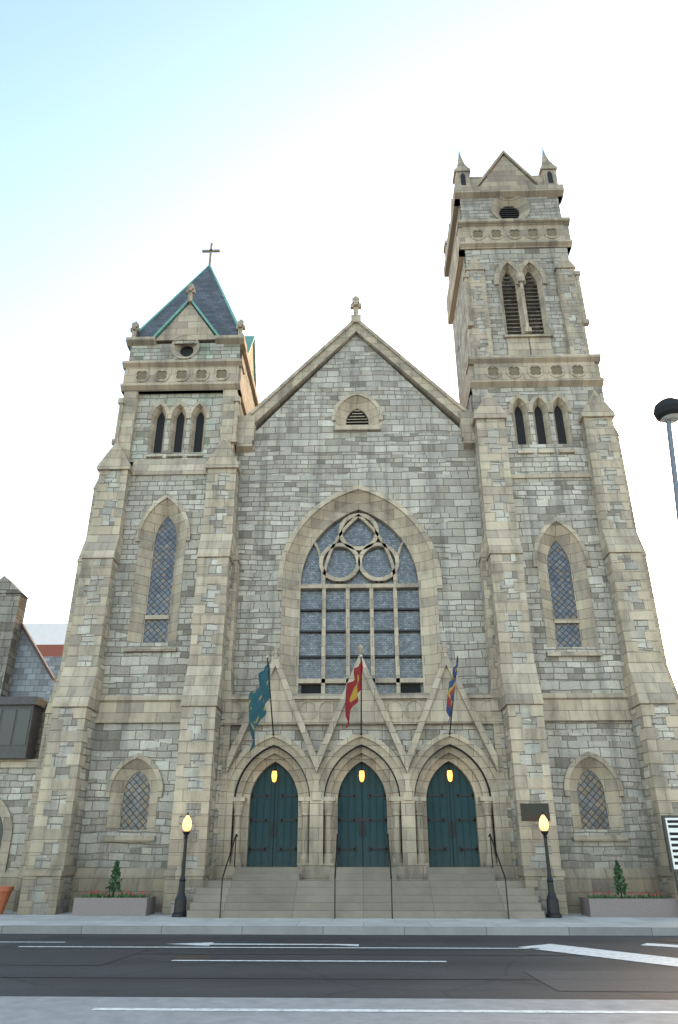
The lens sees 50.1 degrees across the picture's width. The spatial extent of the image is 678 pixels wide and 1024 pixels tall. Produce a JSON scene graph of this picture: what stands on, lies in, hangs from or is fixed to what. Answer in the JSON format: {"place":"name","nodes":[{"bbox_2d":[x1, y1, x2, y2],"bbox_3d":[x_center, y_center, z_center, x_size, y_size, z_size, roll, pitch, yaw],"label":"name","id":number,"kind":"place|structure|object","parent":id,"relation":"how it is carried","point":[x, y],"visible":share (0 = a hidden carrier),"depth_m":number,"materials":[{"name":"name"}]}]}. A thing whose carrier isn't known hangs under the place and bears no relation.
{"place":"outdoors","nodes":[
{"label":"outdoors","id":0,"kind":"place"},
{"bbox_2d":[24,623,67,702],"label":"background buildings","id":1,"kind":"structure","parent":0,"point":[48,639],"depth_m":70.22,"materials":[{"name":"brick"}]},
{"bbox_2d":[0,934,677,1023],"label":"road","id":2,"kind":"structure","parent":0,"point":[57,985],"depth_m":10.23,"materials":[{"name":"grey asphalt"}]},
{"bbox_2d":[19,942,677,1013],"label":"road markings","id":3,"kind":"object","parent":2,"relation":"on","point":[661,960],"visible":1,"depth_m":12.05,"materials":[{"name":"paint"}]},
{"bbox_2d":[0,910,677,935],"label":"sidewalk","id":4,"kind":"structure","parent":0,"point":[11,922],"depth_m":16.44,"materials":[{"name":"grey concrete"}]},
{"bbox_2d":[0,886,13,913],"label":"terracotta pot","id":5,"kind":"object","parent":4,"relation":"on","point":[5,892],"visible":1,"depth_m":19.65,"materials":[{"name":"orange ceramic"}]},
{"bbox_2d":[0,576,54,909],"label":"neighboring building","id":6,"kind":"structure","parent":4,"relation":"on","point":[25,679],"depth_m":23.45,"materials":[{"name":"rough stone"},{"name":"slate"},{"name":"dark metal"}]},
{"bbox_2d":[72,860,155,915],"bbox_3d":[-6.021,10.165,19.682,1.950,1.342,0.900,-1,-25,2],"label":"planter","id":7,"kind":"object","parent":4,"relation":"on","point":[127,904],"visible":1,"depth_m":19.12,"materials":[{"name":"concrete"}]},
{"bbox_2d":[172,812,191,916],"bbox_3d":[-4.126,9.331,19.295,0.400,2.520,0.390,-1,-25,2],"label":"lamp post","id":8,"kind":"object","parent":4,"relation":"on","point":[180,905],"visible":0.98,"depth_m":19.02,"materials":[{"name":"black metal"}]},
{"bbox_2d":[12,147,677,915],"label":"church","id":9,"kind":"structure","parent":4,"relation":"on","point":[320,521],"depth_m":24.11,"materials":[{"name":"stone"}]},
{"bbox_2d":[249,655,273,751],"bbox_3d":[-2.329,5.848,21.939,0.641,2.702,1.973,-1,-25,2],"label":"flag","id":10,"kind":"object","parent":9,"relation":"attached to","point":[259,697],"visible":1,"depth_m":21.61,"materials":[{"name":"teal fabric"}]},
{"bbox_2d":[345,654,362,735],"bbox_3d":[0.453,5.601,21.964,0.572,2.233,1.973,-1,-25,2],"label":"flag","id":11,"kind":"object","parent":9,"relation":"attached to","point":[353,688],"visible":1,"depth_m":21.58,"materials":[{"name":"red fabric"}]},
{"bbox_2d":[272,764,452,781],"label":"hanging lanterns","id":12,"kind":"object","parent":9,"relation":"attached to","point":[362,775],"depth_m":22.28,"materials":[{"name":"yellow glass"}]},
{"bbox_2d":[446,654,458,736],"bbox_3d":[3.382,5.563,21.886,0.434,2.233,1.973,-1,-25,2],"label":"flag","id":13,"kind":"object","parent":9,"relation":"attached to","point":[450,698],"visible":1,"depth_m":21.47,"materials":[{"name":"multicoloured fabric"}]},
{"bbox_2d":[520,803,549,820],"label":"plaque wall","id":14,"kind":"structure","parent":9,"relation":"attached to","point":[531,811],"depth_m":20.18,"materials":[{"name":"brown metal"}]},
{"bbox_2d":[219,834,509,918],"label":"handrails","id":15,"kind":"object","parent":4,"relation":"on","point":[336,855],"visible":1,"depth_m":19.04,"materials":[{"name":"black metal"}]},
{"bbox_2d":[187,867,544,918],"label":"stairs","id":16,"kind":"structure","parent":4,"relation":"on","point":[365,892],"depth_m":19.12,"materials":[{"name":"stone"}]},
{"bbox_2d":[539,811,561,917],"bbox_3d":[5.490,9.209,19.037,0.400,2.520,0.390,-1,-25,2],"label":"lamp post","id":17,"kind":"object","parent":4,"relation":"on","point":[553,910],"visible":1,"depth_m":18.76,"materials":[{"name":"black metal"}]},
{"bbox_2d":[579,860,677,916],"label":"planter","id":18,"kind":"object","parent":4,"relation":"on","point":[615,905],"visible":1,"depth_m":18.76,"materials":[{"name":"concrete"}]},
{"bbox_2d":[653,397,677,525],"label":"street light","id":19,"kind":"object","parent":4,"relation":"on","point":[665,411],"visible":1,"depth_m":21.54,"materials":[{"name":"grey metal"}]},
{"bbox_2d":[661,815,677,891],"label":"sign board","id":20,"kind":"object","parent":4,"relation":"on","point":[670,826],"visible":1,"depth_m":19.14,"materials":[{"name":"grey"}]},
{"bbox_2d":[0,0,677,690],"label":"sky","id":21,"kind":"structure","parent":0,"point":[315,145],"materials":[{"name":"white"}]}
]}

